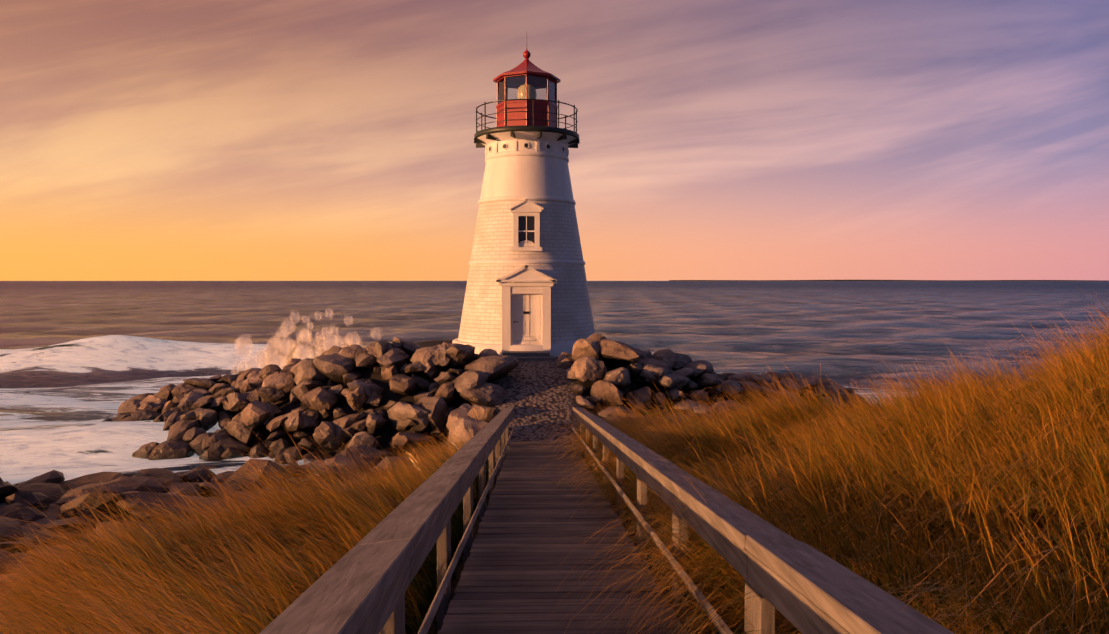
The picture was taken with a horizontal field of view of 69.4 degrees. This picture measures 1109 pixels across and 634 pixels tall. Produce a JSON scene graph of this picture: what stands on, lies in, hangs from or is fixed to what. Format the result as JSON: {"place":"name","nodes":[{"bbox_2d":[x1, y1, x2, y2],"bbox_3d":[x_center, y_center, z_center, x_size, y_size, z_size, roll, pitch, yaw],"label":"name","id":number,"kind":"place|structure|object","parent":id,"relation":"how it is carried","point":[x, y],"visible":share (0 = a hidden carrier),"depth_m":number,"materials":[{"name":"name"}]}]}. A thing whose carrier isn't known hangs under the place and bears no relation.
{"place":"outdoors","nodes":[
{"label":"outdoors","id":0,"kind":"place"},
{"bbox_2d":[0,340,944,633],"bbox_3d":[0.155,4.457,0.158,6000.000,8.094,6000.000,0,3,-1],"label":"terrain","id":1,"kind":"structure","parent":0,"point":[532,388],"depth_m":21.96,"materials":[{"name":"grey gravel"}]},
{"bbox_2d":[0,333,877,610],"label":"boulder","id":2,"kind":"object","parent":1,"relation":"on","point":[240,406],"visible":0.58,"depth_m":22.49,"materials":[{"name":"grey stone"}]},
{"bbox_2d":[452,48,594,359],"bbox_3d":[-0.971,-4.301,28.174,5.360,11.650,6.355,0,3,-1],"label":"lighthouse","id":3,"kind":"object","parent":2,"relation":"on","point":[527,295],"visible":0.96,"depth_m":27.14,"materials":[{"name":"white brick"}]},
{"bbox_2d":[0,288,1108,633],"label":"dune grass","id":4,"kind":"structure","parent":1,"relation":"on","point":[974,506],"depth_m":5.94,"materials":[{"name":"brown plant"}]},
{"bbox_2d":[438,441,688,633],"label":"boardwalk deck","id":5,"kind":"structure","parent":1,"relation":"on","point":[509,582],"depth_m":6.44,"materials":[{"name":"brown wood"}]},
{"bbox_2d":[259,407,954,633],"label":"handrails","id":6,"kind":"object","parent":1,"relation":"on","point":[361,586],"visible":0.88,"depth_m":3.25,"materials":[{"name":"brown wood"}]},
{"bbox_2d":[0,281,1108,483],"bbox_3d":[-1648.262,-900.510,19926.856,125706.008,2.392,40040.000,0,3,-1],"label":"sea water","id":7,"kind":"structure","parent":0,"point":[80,361],"depth_m":81.84,"materials":[{"name":"blue liquid"}]},
{"bbox_2d":[231,308,380,373],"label":"wave splash","id":8,"kind":"object","parent":7,"relation":"in","point":[281,351],"depth_m":42.73,"materials":[{"name":"white liquid"}]},
{"bbox_2d":[0,0,1108,280],"label":"sky","id":9,"kind":"structure","parent":0,"point":[141,140],"materials":[{"name":"orange"}]},
{"bbox_2d":[380,423,775,633],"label":"railing posts","id":10,"kind":"object","parent":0,"point":[395,623],"visible":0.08,"depth_m":5.54,"materials":[{"name":"brown wood"}]},
{"bbox_2d":[669,280,1108,280],"bbox_3d":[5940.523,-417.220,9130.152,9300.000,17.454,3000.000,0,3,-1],"label":"headland hill","id":11,"kind":"structure","parent":0,"point":[888,280],"depth_m":8689.00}
]}

